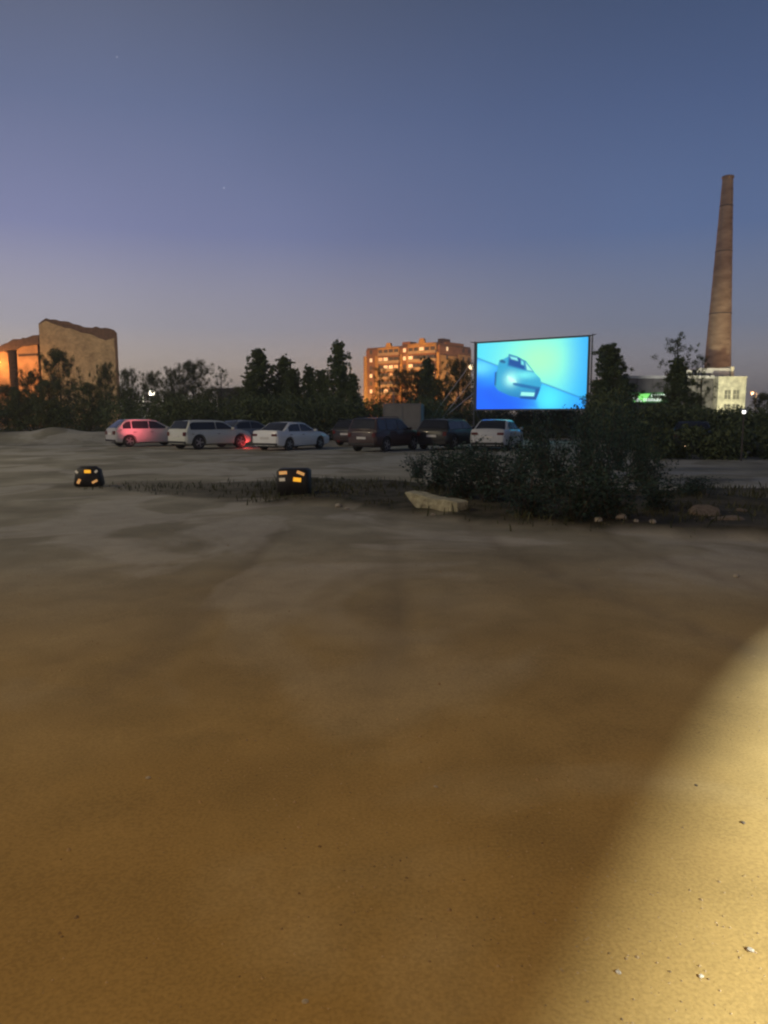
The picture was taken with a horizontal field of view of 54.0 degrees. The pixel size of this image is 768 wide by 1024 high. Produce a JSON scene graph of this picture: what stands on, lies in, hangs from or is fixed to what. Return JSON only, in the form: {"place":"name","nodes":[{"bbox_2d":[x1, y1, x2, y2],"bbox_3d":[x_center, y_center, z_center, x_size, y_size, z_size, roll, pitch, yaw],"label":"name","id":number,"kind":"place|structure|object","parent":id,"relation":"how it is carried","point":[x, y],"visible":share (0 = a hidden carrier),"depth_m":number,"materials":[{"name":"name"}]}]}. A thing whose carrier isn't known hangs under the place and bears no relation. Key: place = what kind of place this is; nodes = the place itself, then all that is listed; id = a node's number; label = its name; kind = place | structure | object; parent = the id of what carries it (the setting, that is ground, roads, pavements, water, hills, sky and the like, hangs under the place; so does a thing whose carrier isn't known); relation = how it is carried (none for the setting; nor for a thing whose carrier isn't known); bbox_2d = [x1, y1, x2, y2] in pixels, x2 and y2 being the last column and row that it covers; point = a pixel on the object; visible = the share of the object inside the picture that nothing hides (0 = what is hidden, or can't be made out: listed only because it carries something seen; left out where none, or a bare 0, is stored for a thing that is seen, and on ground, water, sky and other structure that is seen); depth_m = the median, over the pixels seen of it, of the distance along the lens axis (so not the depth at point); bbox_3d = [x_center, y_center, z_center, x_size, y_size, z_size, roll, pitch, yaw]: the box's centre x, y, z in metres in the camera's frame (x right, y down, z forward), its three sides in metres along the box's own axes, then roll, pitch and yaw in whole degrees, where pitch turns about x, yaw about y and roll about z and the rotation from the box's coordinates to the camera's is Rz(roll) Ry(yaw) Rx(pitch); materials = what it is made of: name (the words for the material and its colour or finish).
{"place":"outdoors","nodes":[
{"label":"outdoors","id":0,"kind":"place"},
{"bbox_2d":[215,388,241,412],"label":"shed","id":1,"kind":"structure","parent":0,"point":[223,389],"depth_m":128.45,"materials":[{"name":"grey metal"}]},
{"bbox_2d":[0,416,767,1023],"bbox_3d":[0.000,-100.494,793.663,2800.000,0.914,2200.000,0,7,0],"label":"ground","id":2,"kind":"structure","parent":0,"point":[612,704],"depth_m":3.67,"materials":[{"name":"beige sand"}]},
{"bbox_2d":[0,382,29,427],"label":"broadleaf tree","id":3,"kind":"object","parent":2,"relation":"on","point":[4,389],"visible":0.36,"depth_m":65.14,"materials":[{"name":"green plant"}]},
{"bbox_2d":[0,388,33,430],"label":"broadleaf tree","id":4,"kind":"object","parent":2,"relation":"on","point":[18,401],"visible":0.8,"depth_m":57.25,"materials":[{"name":"green plant"}]},
{"bbox_2d":[10,368,48,419],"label":"broadleaf tree","id":5,"kind":"object","parent":2,"relation":"on","point":[27,381],"visible":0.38,"depth_m":68.67,"materials":[{"name":"green plant"}]},
{"bbox_2d":[24,379,74,427],"bbox_3d":[-25.049,-7.796,56.755,3.135,4.442,3.146,7,10,42],"label":"broadleaf tree","id":6,"kind":"object","parent":2,"relation":"on","point":[49,390],"visible":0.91,"depth_m":56.21,"materials":[{"name":"green plant"}]},
{"bbox_2d":[34,345,85,404],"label":"broadleaf tree","id":7,"kind":"object","parent":2,"relation":"on","point":[58,357],"visible":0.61,"depth_m":70.42,"materials":[{"name":"green plant"}]},
{"bbox_2d":[0,318,120,426],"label":"ruined building","id":8,"kind":"structure","parent":2,"relation":"on","point":[88,348],"depth_m":109.51,"materials":[{"name":"brick"}]},
{"bbox_2d":[68,380,93,430],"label":"birch tree","id":9,"kind":"object","parent":2,"relation":"on","point":[76,393],"visible":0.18,"depth_m":64.99,"materials":[{"name":"green plant"}]},
{"bbox_2d":[64,380,113,431],"bbox_3d":[-22.485,-7.867,57.509,3.463,4.389,3.345,-5,9,-35],"label":"broadleaf tree","id":10,"kind":"object","parent":2,"relation":"on","point":[90,392],"visible":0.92,"depth_m":57.13,"materials":[{"name":"green plant"}]},
{"bbox_2d":[74,466,104,486],"bbox_3d":[-6.726,-0.801,17.174,0.617,0.490,0.406,-1,7,-4],"label":"marker block","id":11,"kind":"object","parent":2,"relation":"on","point":[88,476],"depth_m":17.01,"materials":[{"name":"black plastic"}]},
{"bbox_2d":[88,362,119,416],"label":"broadleaf tree","id":12,"kind":"object","parent":2,"relation":"on","point":[105,372],"visible":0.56,"depth_m":72.80,"materials":[{"name":"green plant"}]},
{"bbox_2d":[115,366,140,413],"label":"broadleaf tree","id":13,"kind":"object","parent":2,"relation":"on","point":[126,376],"visible":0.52,"depth_m":86.59,"materials":[{"name":"green plant"}]},
{"bbox_2d":[112,387,144,417],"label":"broadleaf tree","id":14,"kind":"object","parent":2,"relation":"on","point":[123,393],"visible":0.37,"depth_m":59.12,"materials":[{"name":"green plant"}]},
{"bbox_2d":[105,419,174,446],"bbox_3d":[-12.501,-4.205,39.781,3.975,1.427,1.976,-6,9,-38],"label":"parked hatchback","id":15,"kind":"object","parent":2,"relation":"on","point":[129,432],"visible":0.8,"depth_m":38.79,"materials":[{"name":"silver metal"}]},
{"bbox_2d":[133,370,166,417],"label":"broadleaf tree","id":16,"kind":"object","parent":2,"relation":"on","point":[151,377],"visible":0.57,"depth_m":88.54,"materials":[{"name":"green plant"}]},
{"bbox_2d":[154,390,188,420],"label":"broadleaf tree","id":17,"kind":"object","parent":2,"relation":"on","point":[166,393],"visible":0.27,"depth_m":59.08,"materials":[{"name":"green plant"}]},
{"bbox_2d":[156,366,189,412],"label":"broadleaf tree","id":18,"kind":"object","parent":2,"relation":"on","point":[170,382],"visible":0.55,"depth_m":80.70,"materials":[{"name":"green plant"}]},
{"bbox_2d":[172,359,214,418],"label":"broadleaf tree","id":19,"kind":"object","parent":2,"relation":"on","point":[191,368],"visible":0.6,"depth_m":82.64,"materials":[{"name":"green plant"}]},
{"bbox_2d":[167,419,250,449],"bbox_3d":[-8.495,-3.839,36.867,1.986,1.426,3.956,6,10,41],"label":"parked offroad car","id":20,"kind":"object","parent":2,"relation":"on","point":[199,434],"visible":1,"depth_m":35.81,"materials":[{"name":"grey paint"}]},
{"bbox_2d":[192,386,227,413],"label":"broadleaf tree","id":21,"kind":"object","parent":2,"relation":"on","point":[210,392],"visible":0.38,"depth_m":57.11,"materials":[{"name":"green plant"}]},
{"bbox_2d":[212,366,231,416],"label":"birch tree","id":22,"kind":"object","parent":2,"relation":"on","point":[220,377],"visible":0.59,"depth_m":74.87,"materials":[{"name":"green plant"}]},
{"bbox_2d":[227,386,247,419],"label":"broadleaf tree","id":23,"kind":"object","parent":2,"relation":"on","point":[235,392],"visible":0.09,"depth_m":61.07,"materials":[{"name":"green plant"}]},
{"bbox_2d":[224,420,264,444],"bbox_3d":[-7.552,-4.416,41.706,2.033,1.370,4.421,7,10,42],"label":"parked saloon","id":24,"kind":"object","parent":2,"relation":"on","point":[250,426],"visible":0.15,"depth_m":40.81,"materials":[{"name":"grey paint"}]},
{"bbox_2d":[225,420,236,426],"bbox_3d":[-8.453,-4.744,40.654,1.338,0.391,0.652,7,10,42],"label":"rear window","id":25,"kind":"structure","parent":24,"relation":"in","point":[230,423],"depth_m":40.57,"materials":[{"name":"black glass"}]},
{"bbox_2d":[237,422,250,428],"bbox_3d":[-7.570,-4.679,40.568,0.118,0.347,0.903,7,10,42],"label":"side window","id":26,"kind":"structure","parent":24,"relation":"in","point":[242,424],"depth_m":40.59,"materials":[{"name":"black glass"}]},
{"bbox_2d":[251,422,264,427],"bbox_3d":[-6.865,-4.778,41.345,0.118,0.347,1.073,7,10,42],"label":"side window","id":27,"kind":"structure","parent":24,"relation":"in","point":[253,424],"depth_m":41.21,"materials":[{"name":"black glass"}]},
{"bbox_2d":[238,369,265,419],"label":"young poplar","id":28,"kind":"object","parent":2,"relation":"on","point":[250,383],"visible":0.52,"depth_m":52.92,"materials":[{"name":"green plant"}]},
{"bbox_2d":[239,348,285,420],"bbox_3d":[-8.602,-8.688,55.408,3.935,6.675,3.278,-3,8,-19],"label":"young poplar","id":29,"kind":"object","parent":2,"relation":"on","point":[258,365],"visible":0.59,"depth_m":54.94,"materials":[{"name":"green plant"}]},
{"bbox_2d":[267,354,293,421],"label":"young poplar","id":30,"kind":"object","parent":2,"relation":"on","point":[283,364],"visible":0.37,"depth_m":55.85,"materials":[{"name":"green plant"}]},
{"bbox_2d":[252,422,328,450],"bbox_3d":[-4.387,-3.660,35.997,1.952,1.315,4.244,4,8,30],"label":"parked saloon","id":31,"kind":"object","parent":2,"relation":"on","point":[288,436],"visible":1,"depth_m":34.78,"materials":[{"name":"white paint"}]},
{"bbox_2d":[261,422,286,430],"bbox_3d":[-5.034,-3.955,34.830,1.285,0.375,0.626,4,8,30],"label":"rear window","id":32,"kind":"structure","parent":31,"relation":"in","point":[280,426],"depth_m":34.82,"materials":[{"name":"black glass"}]},
{"bbox_2d":[288,424,299,430],"bbox_3d":[-4.186,-3.915,34.923,0.113,0.333,0.866,4,8,30],"label":"side window","id":33,"kind":"structure","parent":31,"relation":"in","point":[293,427],"depth_m":34.95,"materials":[{"name":"black glass"}]},
{"bbox_2d":[299,424,312,430],"bbox_3d":[-3.680,-4.026,35.793,0.113,0.333,1.031,4,8,30],"label":"side window","id":34,"kind":"structure","parent":31,"relation":"in","point":[303,427],"depth_m":35.67,"materials":[{"name":"black glass"}]},
{"bbox_2d":[276,468,311,495],"bbox_3d":[-1.749,-0.587,14.666,0.610,0.530,0.516,0,7,3],"label":"marker block","id":35,"kind":"object","parent":2,"relation":"on","point":[295,481],"depth_m":14.43,"materials":[{"name":"black rubber"}]},
{"bbox_2d":[279,368,312,421],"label":"young poplar","id":36,"kind":"object","parent":2,"relation":"on","point":[292,378],"visible":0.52,"depth_m":53.84,"materials":[{"name":"green plant"}]},
{"bbox_2d":[299,364,315,422],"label":"young poplar","id":37,"kind":"object","parent":2,"relation":"on","point":[307,378],"visible":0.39,"depth_m":56.73,"materials":[{"name":"green plant"}]},
{"bbox_2d":[304,369,336,430],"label":"young poplar","id":38,"kind":"object","parent":2,"relation":"on","point":[317,382],"visible":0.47,"depth_m":53.20,"materials":[{"name":"green plant"}]},
{"bbox_2d":[317,339,355,426],"bbox_3d":[-2.958,-8.417,52.210,2.915,6.959,3.283,-7,10,-42],"label":"young poplar","id":39,"kind":"object","parent":2,"relation":"on","point":[337,360],"visible":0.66,"depth_m":51.76,"materials":[{"name":"green plant"}]},
{"bbox_2d":[332,419,352,444],"bbox_3d":[-1.097,-4.381,41.133,2.006,1.440,3.998,4,8,30],"label":"parked offroad car","id":40,"kind":"object","parent":2,"relation":"on","point":[340,432],"visible":0.19,"depth_m":39.62,"materials":[{"name":"black paint"}]},
{"bbox_2d":[340,371,367,419],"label":"young poplar","id":41,"kind":"object","parent":2,"relation":"on","point":[352,387],"visible":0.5,"depth_m":51.01,"materials":[{"name":"green plant"}]},
{"bbox_2d":[369,366,391,409],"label":"birch tree","id":42,"kind":"object","parent":2,"relation":"on","point":[379,384],"visible":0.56,"depth_m":61.10,"materials":[{"name":"green plant"}]},
{"bbox_2d":[347,416,417,451],"bbox_3d":[0.090,-3.619,34.740,1.986,1.570,4.137,5,9,32],"label":"parked offroad car","id":43,"kind":"object","parent":2,"relation":"on","point":[384,434],"visible":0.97,"depth_m":33.31,"materials":[{"name":"black paint"}]},
{"bbox_2d":[0,383,767,459],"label":"undergrowth","id":44,"kind":"object","parent":2,"relation":"on","point":[723,442],"visible":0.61,"depth_m":47.01,"materials":[{"name":"green plant"}]},
{"bbox_2d":[385,366,415,403],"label":"broadleaf tree","id":45,"kind":"object","parent":2,"relation":"on","point":[400,374],"visible":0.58,"depth_m":64.86,"materials":[{"name":"green plant"}]},
{"bbox_2d":[383,403,423,430],"bbox_3d":[1.195,-5.326,45.131,2.260,2.286,3.900,1,7,6],"label":"box trailer","id":46,"kind":"object","parent":2,"relation":"on","point":[410,415],"visible":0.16,"depth_m":43.62,"materials":[{"name":"grey metal"}]},
{"bbox_2d":[399,367,432,403],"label":"broadleaf tree","id":47,"kind":"object","parent":2,"relation":"on","point":[411,380],"visible":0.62,"depth_m":58.88,"materials":[{"name":"green plant"}]},
{"bbox_2d":[402,449,437,477],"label":"shrub","id":48,"kind":"object","parent":2,"relation":"on","point":[420,470],"visible":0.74,"depth_m":19.33,"materials":[{"name":"green plant"}]},
{"bbox_2d":[411,356,445,413],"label":"young poplar","id":49,"kind":"object","parent":2,"relation":"on","point":[426,363],"visible":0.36,"depth_m":62.69,"materials":[{"name":"green plant"}]},
{"bbox_2d":[405,490,467,511],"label":"boulder","id":50,"kind":"structure","parent":2,"relation":"on","point":[418,499],"depth_m":12.34,"materials":[{"name":"grey stone"}]},
{"bbox_2d":[399,443,474,489],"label":"shrub","id":51,"kind":"object","parent":2,"relation":"on","point":[438,480],"visible":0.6,"depth_m":14.87,"materials":[{"name":"green plant"}]},
{"bbox_2d":[420,376,457,417],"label":"broadleaf tree","id":52,"kind":"object","parent":2,"relation":"on","point":[438,390],"visible":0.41,"depth_m":57.20,"materials":[{"name":"green plant"}]},
{"bbox_2d":[416,418,474,449],"bbox_3d":[3.237,-3.857,36.864,2.090,1.500,4.165,4,8,30],"label":"parked offroad car","id":53,"kind":"object","parent":2,"relation":"on","point":[440,431],"visible":0.74,"depth_m":35.29,"materials":[{"name":"black paint"}]},
{"bbox_2d":[435,358,473,416],"bbox_3d":[6.444,-10.079,65.306,4.212,6.909,4.068,0,7,4],"label":"broadleaf tree","id":54,"kind":"object","parent":2,"relation":"on","point":[461,366],"visible":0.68,"depth_m":64.56,"materials":[{"name":"green plant"}]},
{"bbox_2d":[423,434,501,498],"bbox_3d":[1.494,-0.807,13.594,1.416,1.193,1.767,3,8,19],"label":"shrub","id":55,"kind":"object","parent":2,"relation":"on","point":[460,490],"visible":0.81,"depth_m":13.54,"materials":[{"name":"green plant"}]},
{"bbox_2d":[466,391,483,422],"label":"broadleaf tree","id":56,"kind":"object","parent":2,"relation":"on","point":[471,400],"visible":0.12,"depth_m":61.40,"materials":[{"name":"green plant"}]},
{"bbox_2d":[448,428,507,478],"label":"shrub","id":57,"kind":"object","parent":2,"relation":"on","point":[470,450],"visible":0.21,"depth_m":18.70,"materials":[{"name":"green plant"}]},
{"bbox_2d":[442,440,536,502],"bbox_3d":[1.988,-0.702,13.015,1.347,1.167,1.722,5,9,35],"label":"shrub","id":58,"kind":"object","parent":2,"relation":"on","point":[493,466],"visible":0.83,"depth_m":12.95,"materials":[{"name":"green plant"}]},
{"bbox_2d":[470,419,523,449],"bbox_3d":[5.494,-3.744,36.205,2.114,1.425,4.598,3,8,21],"label":"parked saloon","id":59,"kind":"object","parent":2,"relation":"on","point":[494,430],"visible":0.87,"depth_m":34.40,"materials":[{"name":"grey paint"}]},
{"bbox_2d":[476,420,505,428],"bbox_3d":[4.992,-4.051,34.846,1.392,0.406,0.678,3,8,21],"label":"rear window","id":60,"kind":"structure","parent":59,"relation":"in","point":[496,424],"depth_m":34.84,"materials":[{"name":"black glass"}]},
{"bbox_2d":[508,422,512,429],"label":"side window","id":61,"kind":"structure","parent":59,"relation":"in","point":[510,426],"depth_m":35.08,"materials":[{"name":"black glass"}]},
{"bbox_2d":[482,435,550,485],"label":"shrub","id":62,"kind":"object","parent":2,"relation":"on","point":[524,460],"visible":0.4,"depth_m":16.98,"materials":[{"name":"green plant"}]},
{"bbox_2d":[510,410,527,429],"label":"broadleaf tree","id":63,"kind":"object","parent":2,"relation":"on","point":[520,416],"visible":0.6,"depth_m":53.49,"materials":[{"name":"green plant"}]},
{"bbox_2d":[437,334,603,439],"bbox_3d":[9.257,-8.155,50.279,13.966,6.650,4.482,4,8,27],"label":"cinema screen","id":64,"kind":"object","parent":2,"relation":"on","point":[550,373],"visible":0.98,"depth_m":49.32,"materials":[{"name":"blue"}]},
{"bbox_2d":[473,442,584,516],"bbox_3d":[2.240,-0.471,11.463,1.767,1.193,1.416,-1,7,-7],"label":"shrub","id":65,"kind":"object","parent":2,"relation":"on","point":[531,504],"visible":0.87,"depth_m":11.50,"materials":[{"name":"green plant"}]},
{"bbox_2d":[506,411,570,478],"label":"shrub","id":66,"kind":"object","parent":2,"relation":"on","point":[546,433],"visible":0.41,"depth_m":19.29,"materials":[{"name":"green plant"}]},
{"bbox_2d":[551,410,568,437],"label":"broadleaf tree","id":67,"kind":"object","parent":2,"relation":"on","point":[558,412],"visible":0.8,"depth_m":51.57,"materials":[{"name":"green plant"}]},
{"bbox_2d":[516,428,611,495],"bbox_3d":[3.293,-0.873,13.849,1.722,1.316,1.347,1,7,9],"label":"shrub","id":68,"kind":"object","parent":2,"relation":"on","point":[555,462],"visible":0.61,"depth_m":13.92,"materials":[{"name":"green plant"}]},
{"bbox_2d":[558,396,609,474],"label":"shrub","id":69,"kind":"object","parent":2,"relation":"on","point":[581,426],"visible":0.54,"depth_m":20.61,"materials":[{"name":"green plant"}]},
{"bbox_2d":[518,461,650,522],"bbox_3d":[2.912,-0.267,10.989,1.912,0.911,1.324,-6,9,-37],"label":"shrub","id":70,"kind":"object","parent":2,"relation":"on","point":[577,508],"visible":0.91,"depth_m":10.97,"materials":[{"name":"green plant"}]},
{"bbox_2d":[582,377,608,440],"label":"young poplar","id":71,"kind":"object","parent":2,"relation":"on","point":[599,384],"visible":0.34,"depth_m":45.15,"materials":[{"name":"green plant"}]},
{"bbox_2d":[594,517,602,521],"bbox_3d":[3.103,0.116,10.882,0.128,0.088,0.130,-5,9,-36],"label":"stone","id":72,"kind":"object","parent":2,"relation":"on","point":[599,518],"visible":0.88,"depth_m":10.84,"materials":[{"name":"grey stone"}]},
{"bbox_2d":[572,393,634,483],"bbox_3d":[5.148,-1.645,17.548,1.416,2.261,1.767,5,9,32],"label":"shrub","id":73,"kind":"object","parent":2,"relation":"on","point":[605,451],"visible":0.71,"depth_m":17.53,"materials":[{"name":"green plant"}]},
{"bbox_2d":[579,342,644,405],"bbox_3d":[14.395,-7.318,46.555,3.962,6.182,3.299,-5,9,-34],"label":"young poplar","id":74,"kind":"object","parent":2,"relation":"on","point":[612,369],"visible":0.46,"depth_m":45.96,"materials":[{"name":"green plant"}]},
{"bbox_2d":[594,377,645,470],"bbox_3d":[6.920,-2.509,22.061,1.590,2.889,1.274,-1,7,-9],"label":"shrub","id":75,"kind":"object","parent":2,"relation":"on","point":[617,430],"visible":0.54,"depth_m":22.09,"materials":[{"name":"green plant"}]},
{"bbox_2d":[615,513,625,519],"bbox_3d":[3.453,0.081,10.970,0.149,0.118,0.207,4,8,26],"label":"stone","id":76,"kind":"object","parent":2,"relation":"on","point":[619,516],"visible":0.73,"depth_m":10.90,"materials":[{"name":"grey stone"}]},
{"bbox_2d":[573,459,668,520],"bbox_3d":[3.468,-0.337,11.056,1.347,0.973,1.722,0,7,0],"label":"shrub","id":77,"kind":"object","parent":2,"relation":"on","point":[608,510],"visible":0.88,"depth_m":10.90,"materials":[{"name":"green plant"}]},
{"bbox_2d":[606,407,668,479],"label":"shrub","id":78,"kind":"object","parent":2,"relation":"on","point":[634,444],"visible":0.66,"depth_m":18.57,"materials":[{"name":"green plant"}]},
{"bbox_2d":[617,437,686,488],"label":"shrub","id":79,"kind":"object","parent":2,"relation":"on","point":[652,467],"visible":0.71,"depth_m":15.34,"materials":[{"name":"green plant"}]},
{"bbox_2d":[629,470,697,511],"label":"shrub","id":80,"kind":"object","parent":2,"relation":"on","point":[653,500],"visible":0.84,"depth_m":11.96,"materials":[{"name":"green plant"}]},
{"bbox_2d":[651,355,699,413],"bbox_3d":[16.634,-6.307,42.536,2.758,5.141,2.678,7,10,42],"label":"young poplar","id":81,"kind":"object","parent":2,"relation":"on","point":[678,382],"visible":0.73,"depth_m":42.31,"materials":[{"name":"green plant"}]},
{"bbox_2d":[650,331,702,404],"bbox_3d":[17.078,-7.085,43.417,2.887,6.537,2.999,-1,7,-7],"label":"birch tree","id":82,"kind":"object","parent":2,"relation":"on","point":[677,344],"visible":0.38,"depth_m":43.38,"materials":[{"name":"green plant"}]},
{"bbox_2d":[670,421,716,447],"bbox_3d":[14.043,-3.464,34.246,2.033,1.370,4.448,3,8,24],"label":"parked saloon","id":83,"kind":"object","parent":2,"relation":"on","point":[679,424],"visible":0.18,"depth_m":33.05,"materials":[{"name":"black paint"}]},
{"bbox_2d":[676,422,707,429],"bbox_3d":[13.500,-3.764,32.979,1.338,0.391,0.652,3,8,24],"label":"rear window","id":84,"kind":"structure","parent":83,"relation":"in","point":[703,424],"depth_m":33.05,"materials":[{"name":"black glass"}]},
{"bbox_2d":[661,473,733,495],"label":"shrub","id":85,"kind":"object","parent":2,"relation":"on","point":[700,485],"visible":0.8,"depth_m":14.26,"materials":[{"name":"green plant"}]},
{"bbox_2d":[689,394,706,415],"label":"broadleaf tree","id":86,"kind":"object","parent":2,"relation":"on","point":[702,401],"visible":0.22,"depth_m":42.32,"materials":[{"name":"green plant"}]},
{"bbox_2d":[689,353,718,408],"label":"birch tree","id":87,"kind":"object","parent":2,"relation":"on","point":[707,391],"visible":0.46,"depth_m":45.20,"materials":[{"name":"green plant"}]},
{"bbox_2d":[688,505,719,515],"bbox_3d":[4.910,0.039,11.504,0.570,0.267,0.399,6,20,-12],"label":"boulder","id":88,"kind":"object","parent":2,"relation":"on","point":[708,509],"visible":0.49,"depth_m":11.43,"materials":[{"name":"grey stone"}]},
{"bbox_2d":[704,174,733,367],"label":"brick chimney","id":89,"kind":"object","parent":2,"relation":"on","point":[718,346],"visible":0.78,"depth_m":161.67,"materials":[{"name":"brown brick"}]},
{"bbox_2d":[709,515,745,519],"bbox_3d":[4.966,0.143,10.893,0.555,0.199,0.427,1,7,11],"label":"boulder","id":90,"kind":"object","parent":2,"relation":"on","point":[731,517],"visible":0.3,"depth_m":10.78,"materials":[{"name":"grey stone"}]},
{"bbox_2d":[736,508,746,511],"bbox_3d":[5.675,0.020,11.952,0.232,0.160,0.178,1,7,11],"label":"boulder","id":91,"kind":"object","parent":2,"relation":"on","point":[739,509],"visible":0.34,"depth_m":11.89,"materials":[{"name":"grey stone"}]},
{"bbox_2d":[740,409,747,460],"bbox_3d":[12.559,-2.694,26.371,0.260,1.843,0.120,0,7,0],"label":"street lamp","id":92,"kind":"object","parent":2,"relation":"on","point":[743,411],"visible":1,"depth_m":26.34,"materials":[{"name":"grey metal"}]},
{"bbox_2d":[747,392,767,427],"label":"broadleaf tree","id":93,"kind":"object","parent":2,"relation":"on","point":[762,397],"visible":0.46,"depth_m":45.42,"materials":[{"name":"green plant"}]},
{"bbox_2d":[0,0,767,415],"label":"sky","id":94,"kind":"structure","parent":0,"point":[217,182],"materials":[{"name":"blue"}]},
{"bbox_2d":[364,338,470,419],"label":"apartment building","id":95,"kind":"structure","parent":0,"point":[406,355],"depth_m":280.61,"materials":[{"name":"red brick"}]},
{"bbox_2d":[74,473,767,537],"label":"grass","id":96,"kind":"structure","parent":0,"point":[744,494],"depth_m":13.95,"materials":[{"name":"green plant"}]},
{"bbox_2d":[592,367,747,414],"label":"factory hall","id":97,"kind":"structure","parent":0,"point":[731,391],"depth_m":149.57,"materials":[{"name":"grey"}]},
{"bbox_2d":[632,392,665,402],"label":"shop sign","id":98,"kind":"object","parent":97,"relation":"attached to","point":[648,397],"visible":0.6,"depth_m":146.85,"materials":[{"name":"green"}]},
{"bbox_2d":[724,390,730,399],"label":"window","id":99,"kind":"structure","parent":97,"relation":"in","point":[727,394],"depth_m":148.21,"materials":[{"name":"grey"}]},
{"bbox_2d":[732,390,739,399],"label":"window","id":100,"kind":"structure","parent":97,"relation":"in","point":[735,392],"depth_m":148.23,"materials":[{"name":"grey"}]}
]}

